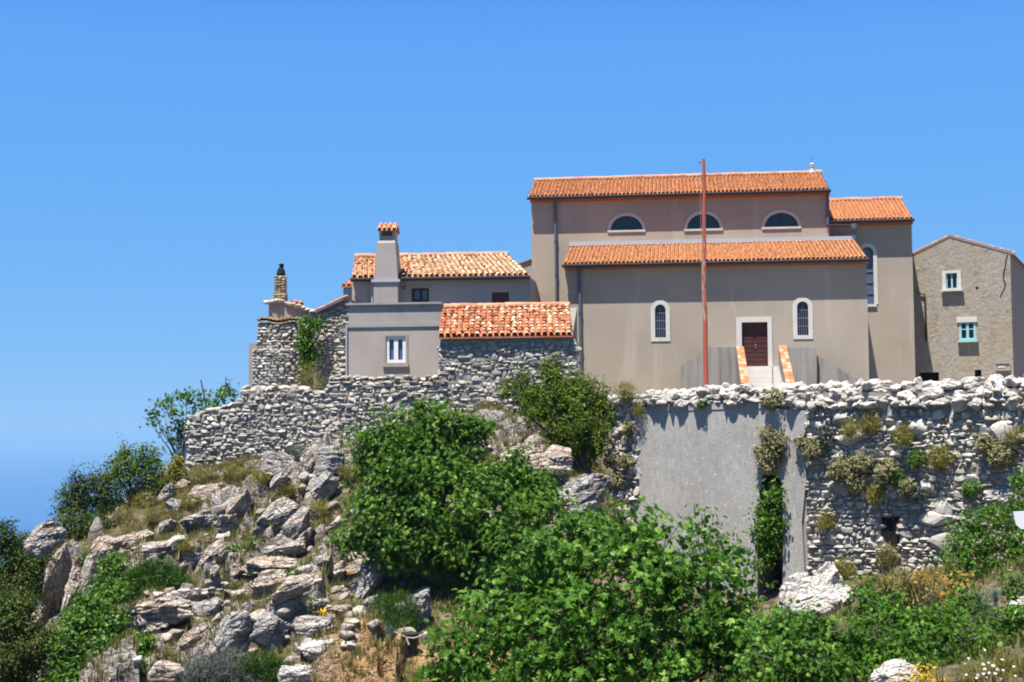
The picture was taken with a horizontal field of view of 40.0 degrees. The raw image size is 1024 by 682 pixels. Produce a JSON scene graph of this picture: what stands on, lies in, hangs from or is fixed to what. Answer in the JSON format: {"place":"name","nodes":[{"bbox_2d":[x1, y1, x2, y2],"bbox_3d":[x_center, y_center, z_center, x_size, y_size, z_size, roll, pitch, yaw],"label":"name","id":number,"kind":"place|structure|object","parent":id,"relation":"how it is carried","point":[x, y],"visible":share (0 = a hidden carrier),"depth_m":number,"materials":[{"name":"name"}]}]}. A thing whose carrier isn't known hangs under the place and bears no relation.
{"place":"outdoors","nodes":[
{"label":"outdoors","id":0,"kind":"place"},
{"bbox_2d":[0,442,187,566],"bbox_3d":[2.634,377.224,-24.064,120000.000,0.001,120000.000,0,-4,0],"label":"sea","id":1,"kind":"structure","parent":0,"point":[32,475],"depth_m":14494.24,"materials":[{"name":"liquid"}]},
{"bbox_2d":[0,398,1023,681],"bbox_3d":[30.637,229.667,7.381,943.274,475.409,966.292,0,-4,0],"label":"hillside","id":2,"kind":"structure","parent":0,"point":[328,668],"depth_m":50.54,"materials":[{"name":"plant"}]},
{"bbox_2d":[0,516,60,605],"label":"dark bush","id":3,"kind":"object","parent":2,"relation":"on","point":[18,563],"visible":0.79,"depth_m":52.59,"materials":[{"name":"green plant"}]},
{"bbox_2d":[0,585,62,681],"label":"dark bush","id":4,"kind":"object","parent":2,"relation":"on","point":[12,633],"visible":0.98,"depth_m":46.02,"materials":[{"name":"green plant"}]},
{"bbox_2d":[15,587,52,633],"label":"limestone boulder","id":5,"kind":"object","parent":2,"relation":"on","point":[45,612],"visible":0.3,"depth_m":52.48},
{"bbox_2d":[23,518,67,558],"bbox_3d":[-16.549,6.984,49.667,1.539,1.437,1.008,0,-4,0],"label":"limestone boulder","id":6,"kind":"object","parent":2,"relation":"on","point":[44,539],"visible":1,"depth_m":49.38,"materials":[{"name":"stone"}]},
{"bbox_2d":[42,543,71,616],"bbox_3d":[-17.357,9.364,53.710,0.803,3.148,2.762,0,-4,0],"label":"limestone boulder","id":7,"kind":"object","parent":2,"relation":"on","point":[57,574],"visible":0.62,"depth_m":52.91,"materials":[{"name":"stone"}]},
{"bbox_2d":[61,556,81,614],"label":"limestone boulder","id":8,"kind":"object","parent":2,"relation":"on","point":[74,580],"visible":0.48,"depth_m":51.86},
{"bbox_2d":[54,508,115,548],"bbox_3d":[-17.693,8.165,58.048,3.340,2.550,1.781,0,-4,0],"label":"scrub oak","id":9,"kind":"object","parent":2,"relation":"on","point":[74,531],"visible":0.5,"depth_m":57.87,"materials":[{"name":"green plant"}]},
{"bbox_2d":[80,554,98,602],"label":"limestone boulder","id":10,"kind":"object","parent":2,"relation":"on","point":[89,561],"visible":0.59,"depth_m":52.22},
{"bbox_2d":[48,457,136,526],"bbox_3d":[-17.749,6.505,59.380,3.571,3.186,2.173,0,-4,0],"label":"scrub oak","id":11,"kind":"object","parent":2,"relation":"on","point":[81,500],"visible":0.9,"depth_m":59.24,"materials":[{"name":"green plant"}]},
{"bbox_2d":[33,548,167,681],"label":"climbing ivy","id":12,"kind":"object","parent":2,"relation":"on","point":[76,631],"visible":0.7,"depth_m":46.70,"materials":[{"name":"green plant"}]},
{"bbox_2d":[89,535,123,562],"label":"limestone boulder","id":13,"kind":"object","parent":2,"relation":"on","point":[104,544],"visible":0.58,"depth_m":55.16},
{"bbox_2d":[98,432,169,506],"bbox_3d":[-16.186,5.518,60.356,3.253,3.378,2.014,0,-4,0],"label":"scrub oak","id":14,"kind":"object","parent":2,"relation":"on","point":[123,463],"visible":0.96,"depth_m":60.00,"materials":[{"name":"green plant"}]},
{"bbox_2d":[116,529,154,548],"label":"limestone boulder","id":15,"kind":"object","parent":2,"relation":"on","point":[130,539],"visible":0.55,"depth_m":55.98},
{"bbox_2d":[121,596,192,632],"bbox_3d":[-12.331,9.572,49.163,2.693,1.364,1.886,0,-4,0],"label":"limestone boulder","id":16,"kind":"object","parent":2,"relation":"on","point":[160,612],"visible":0.83,"depth_m":48.43,"materials":[{"name":"stone"}]},
{"bbox_2d":[118,555,196,600],"bbox_3d":[-12.865,8.583,50.485,3.426,2.192,1.890,0,-4,0],"label":"broom bush","id":17,"kind":"object","parent":2,"relation":"on","point":[161,572],"visible":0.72,"depth_m":50.22,"materials":[{"name":"green plant"}]},
{"bbox_2d":[140,540,180,556],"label":"limestone boulder","id":18,"kind":"object","parent":2,"relation":"on","point":[159,548],"visible":0.88,"depth_m":53.30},
{"bbox_2d":[147,660,183,681],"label":"limestone boulder","id":19,"kind":"object","parent":2,"relation":"on","point":[163,671],"visible":0.97,"depth_m":43.75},
{"bbox_2d":[155,453,190,484],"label":"grey green shrub","id":20,"kind":"object","parent":2,"relation":"on","point":[175,470],"visible":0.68,"depth_m":61.50,"materials":[{"name":"green plant"}]},
{"bbox_2d":[139,379,239,465],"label":"young fig","id":21,"kind":"object","parent":2,"relation":"on","point":[174,441],"visible":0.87,"depth_m":65.87,"materials":[{"name":"green plant"}]},
{"bbox_2d":[181,539,203,564],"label":"limestone boulder","id":22,"kind":"object","parent":2,"relation":"on","point":[195,556],"visible":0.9,"depth_m":53.43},
{"bbox_2d":[176,621,213,651],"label":"limestone boulder","id":23,"kind":"object","parent":2,"relation":"on","point":[194,634],"visible":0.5,"depth_m":47.46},
{"bbox_2d":[178,509,218,529],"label":"limestone boulder","id":24,"kind":"object","parent":2,"relation":"on","point":[203,519],"visible":0.88,"depth_m":56.88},
{"bbox_2d":[186,482,224,502],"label":"limestone boulder","id":25,"kind":"object","parent":2,"relation":"on","point":[205,490],"visible":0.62,"depth_m":58.96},
{"bbox_2d":[191,597,224,619],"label":"limestone boulder","id":26,"kind":"object","parent":2,"relation":"on","point":[212,606],"visible":0.77,"depth_m":48.97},
{"bbox_2d":[200,537,227,568],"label":"limestone boulder","id":27,"kind":"object","parent":2,"relation":"on","point":[217,548],"visible":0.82,"depth_m":52.56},
{"bbox_2d":[177,643,260,681],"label":"lavender bush","id":28,"kind":"object","parent":2,"relation":"on","point":[226,671],"visible":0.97,"depth_m":42.05,"materials":[{"name":"grey plant"}]},
{"bbox_2d":[216,514,236,533],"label":"limestone boulder","id":29,"kind":"object","parent":2,"relation":"on","point":[225,523],"visible":0.67,"depth_m":56.10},
{"bbox_2d":[214,609,252,654],"bbox_3d":[-9.082,9.570,45.860,1.210,1.681,1.300,0,-4,0],"label":"limestone boulder","id":30,"kind":"object","parent":2,"relation":"on","point":[235,627],"visible":0.91,"depth_m":45.57,"materials":[{"name":"stone"}]},
{"bbox_2d":[225,488,252,519],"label":"limestone boulder","id":31,"kind":"object","parent":2,"relation":"on","point":[241,502],"visible":0.75,"depth_m":57.14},
{"bbox_2d":[235,644,294,681],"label":"rosemary bush","id":32,"kind":"object","parent":2,"relation":"on","point":[269,669],"visible":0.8,"depth_m":42.35,"materials":[{"name":"green plant"}]},
{"bbox_2d":[248,611,289,651],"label":"limestone boulder","id":33,"kind":"object","parent":2,"relation":"on","point":[270,629],"visible":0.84,"depth_m":45.86,"materials":[{"name":"stone"}]},
{"bbox_2d":[251,569,286,597],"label":"limestone boulder","id":34,"kind":"object","parent":2,"relation":"on","point":[265,580],"visible":0.66,"depth_m":49.16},
{"bbox_2d":[241,556,299,576],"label":"limestone boulder","id":35,"kind":"object","parent":2,"relation":"on","point":[254,567],"visible":0.75,"depth_m":51.72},
{"bbox_2d":[251,497,297,538],"bbox_3d":[-9.556,7.164,56.330,1.775,1.814,1.520,2,-4,-28],"label":"limestone boulder","id":36,"kind":"object","parent":2,"relation":"on","point":[280,512],"visible":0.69,"depth_m":55.87,"materials":[{"name":"stone"}]},
{"bbox_2d":[260,450,294,475],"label":"limestone boulder","id":37,"kind":"object","parent":2,"relation":"on","point":[273,463],"visible":0.78,"depth_m":58.07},
{"bbox_2d":[278,537,305,554],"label":"limestone boulder","id":38,"kind":"object","parent":2,"relation":"on","point":[297,546],"visible":1,"depth_m":53.43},
{"bbox_2d":[271,573,313,605],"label":"limestone boulder","id":39,"kind":"object","parent":2,"relation":"on","point":[291,586],"visible":1,"depth_m":46.25,"materials":[{"name":"stone"}]},
{"bbox_2d":[277,664,312,681],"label":"limestone boulder","id":40,"kind":"object","parent":2,"relation":"on","point":[300,673],"visible":1,"depth_m":41.96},
{"bbox_2d":[281,505,310,538],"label":"limestone boulder","id":41,"kind":"object","parent":2,"relation":"on","point":[295,525],"visible":0.98,"depth_m":53.80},
{"bbox_2d":[292,615,332,643],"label":"limestone boulder","id":42,"kind":"object","parent":2,"relation":"on","point":[304,624],"visible":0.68,"depth_m":46.19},
{"bbox_2d":[297,640,331,659],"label":"limestone boulder","id":43,"kind":"object","parent":2,"relation":"on","point":[310,650],"visible":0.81,"depth_m":43.43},
{"bbox_2d":[185,375,448,469],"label":"dry stone wall","id":44,"kind":"structure","parent":2,"relation":"on","point":[255,420],"depth_m":62.26,"materials":[{"name":"grey stone"}]},
{"bbox_2d":[310,471,339,502],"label":"limestone boulder","id":45,"kind":"object","parent":2,"relation":"on","point":[325,484],"visible":0.92,"depth_m":57.42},
{"bbox_2d":[314,445,343,477],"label":"limestone boulder","id":46,"kind":"object","parent":2,"relation":"on","point":[330,459],"visible":0.86,"depth_m":58.28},
{"bbox_2d":[121,471,620,681],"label":"loose stones","id":47,"kind":"object","parent":2,"relation":"on","point":[206,593],"visible":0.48,"depth_m":49.42,"materials":[{"name":"stone"}]},
{"bbox_2d":[354,560,387,598],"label":"limestone boulder","id":48,"kind":"object","parent":2,"relation":"on","point":[369,577],"visible":0.69,"depth_m":49.42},
{"bbox_2d":[365,588,423,637],"bbox_3d":[-3.899,9.098,46.318,2.119,2.117,1.762,0,-4,0],"label":"rosemary bush","id":49,"kind":"object","parent":2,"relation":"on","point":[389,614],"visible":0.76,"depth_m":46.20,"materials":[{"name":"green plant"}]},
{"bbox_2d":[383,589,431,631],"bbox_3d":[-3.646,9.201,47.148,1.883,1.827,1.490,0,-4,0],"label":"limestone boulder","id":50,"kind":"object","parent":2,"relation":"on","point":[424,598],"visible":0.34,"depth_m":46.72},
{"bbox_2d":[399,632,418,656],"bbox_3d":[-3.299,9.659,44.777,0.700,0.710,0.684,0,-4,0],"label":"plastic bucket","id":51,"kind":"object","parent":2,"relation":"on","point":[410,650],"visible":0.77,"depth_m":44.52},
{"bbox_2d":[318,390,578,595],"bbox_3d":[-2.229,5.385,49.965,9.295,7.345,4.873,0,-4,0],"label":"leafy tree","id":52,"kind":"object","parent":2,"relation":"on","point":[397,466],"visible":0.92,"depth_m":49.50,"materials":[{"name":"green plant"}]},
{"bbox_2d":[436,302,584,422],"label":"stone shed","id":53,"kind":"structure","parent":2,"relation":"on","point":[482,348],"depth_m":60.91,"materials":[{"name":"grey stone"}]},
{"bbox_2d":[492,442,541,476],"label":"limestone boulder","id":54,"kind":"object","parent":2,"relation":"on","point":[535,454],"visible":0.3,"depth_m":55.04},
{"bbox_2d":[531,444,573,476],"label":"limestone boulder","id":55,"kind":"object","parent":2,"relation":"on","point":[554,457],"visible":0.81,"depth_m":54.35,"materials":[{"name":"stone"}]},
{"bbox_2d":[490,348,618,474],"bbox_3d":[1.822,2.915,56.981,5.205,5.296,2.532,-1,-4,12],"label":"evergreen shrub","id":56,"kind":"object","parent":2,"relation":"on","point":[583,430],"visible":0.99,"depth_m":56.71,"materials":[{"name":"green plant"}]},
{"bbox_2d":[558,472,613,516],"bbox_3d":[2.761,5.902,53.776,2.304,1.818,1.224,-3,-4,34],"label":"limestone boulder","id":57,"kind":"object","parent":2,"relation":"on","point":[592,488],"visible":0.79,"depth_m":53.26,"materials":[{"name":"stone"}]},
{"bbox_2d":[405,491,769,681],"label":"fig tree","id":58,"kind":"object","parent":2,"relation":"on","point":[654,566],"visible":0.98,"depth_m":33.00,"materials":[{"name":"green plant"}]},
{"bbox_2d":[677,503,774,602],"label":"fig shoots","id":59,"kind":"object","parent":2,"relation":"on","point":[705,540],"visible":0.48,"depth_m":44.09,"materials":[{"name":"green plant"}]},
{"bbox_2d":[725,598,884,681],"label":"bush","id":60,"kind":"object","parent":2,"relation":"on","point":[795,647],"visible":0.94,"depth_m":26.81,"materials":[{"name":"green plant"}]},
{"bbox_2d":[777,572,841,619],"bbox_3d":[9.659,8.599,46.111,2.259,2.032,1.847,0,-4,0],"label":"limestone boulder","id":61,"kind":"object","parent":2,"relation":"on","point":[804,588],"visible":0.62,"depth_m":45.66,"materials":[{"name":"stone"}]},
{"bbox_2d":[608,374,1023,599],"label":"retaining wall","id":62,"kind":"structure","parent":2,"relation":"on","point":[681,447],"depth_m":52.11,"materials":[{"name":"stone"}]},
{"bbox_2d":[614,376,641,406],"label":"wall plant","id":63,"kind":"object","parent":62,"relation":"attached to","point":[626,393],"depth_m":56.44,"materials":[{"name":"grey plant"}]},
{"bbox_2d":[699,159,708,386],"bbox_3d":[7.722,-2.467,56.538,0.232,9.799,0.219,-4,-5,42],"label":"flagpole","id":64,"kind":"object","parent":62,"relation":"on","point":[704,331],"visible":0.92,"depth_m":56.46,"materials":[{"name":"metal"}]},
{"bbox_2d":[742,476,789,577],"bbox_3d":[9.628,7.000,52.840,1.605,3.854,1.772,2,-5,-37],"label":"climbing ivy","id":65,"kind":"object","parent":62,"relation":"attached to","point":[765,534],"visible":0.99,"depth_m":52.64,"materials":[{"name":"green plant"}]},
{"bbox_2d":[750,422,789,475],"bbox_3d":[9.764,4.071,52.948,1.552,2.020,1.024,-2,-4,23],"label":"cushion plant","id":66,"kind":"object","parent":62,"relation":"attached to","point":[774,443],"visible":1,"depth_m":52.80,"materials":[{"name":"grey plant"}]},
{"bbox_2d":[759,386,784,410],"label":"wall plant","id":67,"kind":"object","parent":62,"relation":"attached to","point":[774,403],"depth_m":52.89,"materials":[{"name":"plant"}]},
{"bbox_2d":[802,438,826,460],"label":"wall plant","id":68,"kind":"object","parent":62,"relation":"attached to","point":[812,453],"depth_m":51.85,"materials":[{"name":"plant"}]},
{"bbox_2d":[826,452,859,481],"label":"wall plant","id":69,"kind":"object","parent":62,"relation":"attached to","point":[842,472],"depth_m":51.20,"materials":[{"name":"plant"}]},
{"bbox_2d":[844,472,868,494],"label":"wall plant","id":70,"kind":"object","parent":62,"relation":"attached to","point":[853,487],"depth_m":50.87,"materials":[{"name":"plant"}]},
{"bbox_2d":[851,449,874,474],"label":"wall plant","id":71,"kind":"object","parent":62,"relation":"attached to","point":[858,466],"depth_m":50.75,"materials":[{"name":"plant"}]},
{"bbox_2d":[854,410,886,436],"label":"wall plant","id":72,"kind":"object","parent":62,"relation":"attached to","point":[868,426],"depth_m":50.78,"materials":[{"name":"green plant"}]},
{"bbox_2d":[871,541,905,571],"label":"wall plant","id":73,"kind":"object","parent":62,"relation":"attached to","point":[887,559],"depth_m":50.15,"materials":[{"name":"green plant"}]},
{"bbox_2d":[873,457,904,484],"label":"wall plant","id":74,"kind":"object","parent":62,"relation":"attached to","point":[879,471],"depth_m":50.25,"materials":[{"name":"plant"}]},
{"bbox_2d":[890,420,914,448],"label":"wall plant","id":75,"kind":"object","parent":62,"relation":"attached to","point":[903,438],"depth_m":50.04,"materials":[{"name":"green plant"}]},
{"bbox_2d":[922,440,957,473],"bbox_3d":[15.050,3.999,49.312,1.290,1.405,1.209,1,-4,-14],"label":"wall plant","id":76,"kind":"object","parent":62,"relation":"attached to","point":[940,460],"depth_m":49.27,"materials":[{"name":"green plant"}]},
{"bbox_2d":[973,432,999,454],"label":"wall plant","id":77,"kind":"object","parent":62,"relation":"attached to","point":[984,446],"depth_m":48.43,"materials":[{"name":"plant"}]},
{"bbox_2d":[984,487,1013,508],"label":"limestone boulder","id":78,"kind":"object","parent":62,"relation":"attached to","point":[991,496],"visible":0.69,"depth_m":48.24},
{"bbox_2d":[986,438,1016,470],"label":"wall plant","id":79,"kind":"object","parent":62,"relation":"attached to","point":[995,459],"depth_m":48.03,"materials":[{"name":"plant"}]},
{"bbox_2d":[998,422,1023,449],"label":"wall plant","id":80,"kind":"object","parent":62,"relation":"attached to","point":[1011,440],"depth_m":47.91,"materials":[{"name":"green plant"}]},
{"bbox_2d":[813,561,844,583],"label":"limestone boulder","id":81,"kind":"object","parent":2,"relation":"on","point":[829,570],"visible":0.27,"depth_m":46.43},
{"bbox_2d":[869,659,918,681],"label":"limestone boulder","id":82,"kind":"object","parent":2,"relation":"on","point":[886,670],"visible":0.9,"depth_m":24.23,"materials":[{"name":"stone"}]},
{"bbox_2d":[849,562,954,620],"bbox_3d":[9.852,6.454,35.631,2.689,1.841,1.416,0,-4,0],"label":"dry grass clump","id":83,"kind":"object","parent":2,"relation":"on","point":[885,584],"visible":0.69,"depth_m":35.52,"materials":[{"name":"yellow plant"}]},
{"bbox_2d":[828,576,1003,675],"bbox_3d":[7.702,5.655,26.616,3.321,2.203,2.084,-2,-4,23],"label":"bush","id":84,"kind":"object","parent":2,"relation":"on","point":[888,638],"visible":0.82,"depth_m":26.57,"materials":[{"name":"green plant"}]},
{"bbox_2d":[908,559,983,622],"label":"seed heads","id":85,"kind":"object","parent":2,"relation":"on","point":[942,595],"visible":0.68,"depth_m":33.16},
{"bbox_2d":[932,567,1023,651],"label":"bush","id":86,"kind":"object","parent":2,"relation":"on","point":[1013,620],"visible":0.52,"depth_m":27.80,"materials":[{"name":"green plant"}]},
{"bbox_2d":[933,464,1023,582],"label":"bramble","id":87,"kind":"object","parent":2,"relation":"on","point":[1014,545],"visible":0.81,"depth_m":39.05,"materials":[{"name":"green plant"}]},
{"bbox_2d":[948,644,1023,681],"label":"flower patch","id":88,"kind":"object","parent":2,"relation":"on","point":[998,666],"visible":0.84,"depth_m":23.22,"materials":[{"name":"green plant"}]},
{"bbox_2d":[971,589,1001,634],"bbox_3d":[9.824,5.808,29.178,0.779,1.454,0.374,0,-4,0],"label":"blue spurge","id":89,"kind":"object","parent":2,"relation":"on","point":[995,597],"visible":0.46,"depth_m":29.19,"materials":[{"name":"green plant"}]},
{"bbox_2d":[0,0,1023,443],"label":"sky","id":90,"kind":"structure","parent":0,"point":[161,161],"materials":[{"name":"blue"}]},
{"bbox_2d":[528,388,1013,474],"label":"terrace ground","id":91,"kind":"structure","parent":0,"point":[601,461],"depth_m":60.36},
{"bbox_2d":[249,263,327,391],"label":"ruined house","id":92,"kind":"structure","parent":91,"relation":"on","point":[274,356],"depth_m":67.19,"materials":[{"name":"grey stone"}]},
{"bbox_2d":[293,360,328,390],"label":"dry shrub","id":93,"kind":"object","parent":91,"relation":"on","point":[309,375],"visible":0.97,"depth_m":64.79,"materials":[{"name":"green plant"}]},
{"bbox_2d":[312,295,356,390],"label":"gable ruin","id":94,"kind":"object","parent":91,"relation":"on","point":[332,339],"visible":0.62,"depth_m":66.52,"materials":[{"name":"grey stone"}]},
{"bbox_2d":[292,313,328,388],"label":"climbing ivy","id":95,"kind":"object","parent":94,"relation":"attached to","point":[307,346],"visible":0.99,"depth_m":65.73,"materials":[{"name":"green plant"}]},
{"bbox_2d":[346,302,442,381],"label":"terrace house","id":96,"kind":"structure","parent":91,"relation":"on","point":[398,339],"depth_m":64.77,"materials":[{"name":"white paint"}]},
{"bbox_2d":[383,334,408,366],"bbox_3d":[-5.338,0.438,64.752,1.201,1.514,0.310,-1,-4,5],"label":"window","id":97,"kind":"structure","parent":96,"relation":"in","point":[395,345],"depth_m":64.74,"materials":[{"name":"white paint"}]},
{"bbox_2d":[350,222,538,303],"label":"stone house","id":98,"kind":"structure","parent":91,"relation":"on","point":[387,272],"depth_m":70.00,"materials":[{"name":"tile"}]},
{"bbox_2d":[409,285,430,301],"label":"window","id":99,"kind":"structure","parent":98,"relation":"in","point":[416,293],"depth_m":70.12,"materials":[{"name":"wood"}]},
{"bbox_2d":[527,163,914,396],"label":"church","id":100,"kind":"structure","parent":91,"relation":"on","point":[798,259],"depth_m":74.83,"materials":[{"name":"paint"}]},
{"bbox_2d":[607,213,645,232],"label":"window","id":101,"kind":"structure","parent":100,"relation":"in","point":[626,223],"depth_m":77.75,"materials":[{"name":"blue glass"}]},
{"bbox_2d":[651,300,669,340],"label":"window","id":102,"kind":"structure","parent":100,"relation":"in","point":[660,317],"depth_m":72.90,"materials":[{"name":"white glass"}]},
{"bbox_2d":[684,211,722,230],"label":"window","id":103,"kind":"structure","parent":100,"relation":"in","point":[695,224],"depth_m":77.26,"materials":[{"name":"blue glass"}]},
{"bbox_2d":[742,322,767,365],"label":"door","id":104,"kind":"structure","parent":100,"relation":"in","point":[757,355],"depth_m":72.43,"materials":[{"name":"brown wood"}]},
{"bbox_2d":[762,210,800,229],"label":"window","id":105,"kind":"structure","parent":100,"relation":"in","point":[781,220],"depth_m":76.79,"materials":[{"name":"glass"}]},
{"bbox_2d":[793,297,812,338],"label":"window","id":106,"kind":"structure","parent":100,"relation":"in","point":[802,313],"depth_m":72.08,"materials":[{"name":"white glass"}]},
{"bbox_2d":[860,243,877,306],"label":"tall window","id":107,"kind":"structure","parent":100,"relation":"in","point":[872,300],"depth_m":76.51,"materials":[{"name":"white stone"}]},
{"bbox_2d":[681,345,857,391],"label":"church steps","id":108,"kind":"structure","parent":91,"relation":"on","point":[806,366],"depth_m":70.53,"materials":[{"name":"concrete"}]},
{"bbox_2d":[912,234,1023,381],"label":"tall house","id":109,"kind":"structure","parent":91,"relation":"on","point":[968,297],"depth_m":77.49,"materials":[{"name":"stone"}]},
{"bbox_2d":[941,270,963,291],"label":"upper window","id":110,"kind":"structure","parent":109,"relation":"in","point":[951,280],"depth_m":77.81,"materials":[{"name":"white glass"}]},
{"bbox_2d":[957,316,977,342],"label":"turquoise window","id":111,"kind":"structure","parent":109,"relation":"in","point":[967,327],"depth_m":77.26,"materials":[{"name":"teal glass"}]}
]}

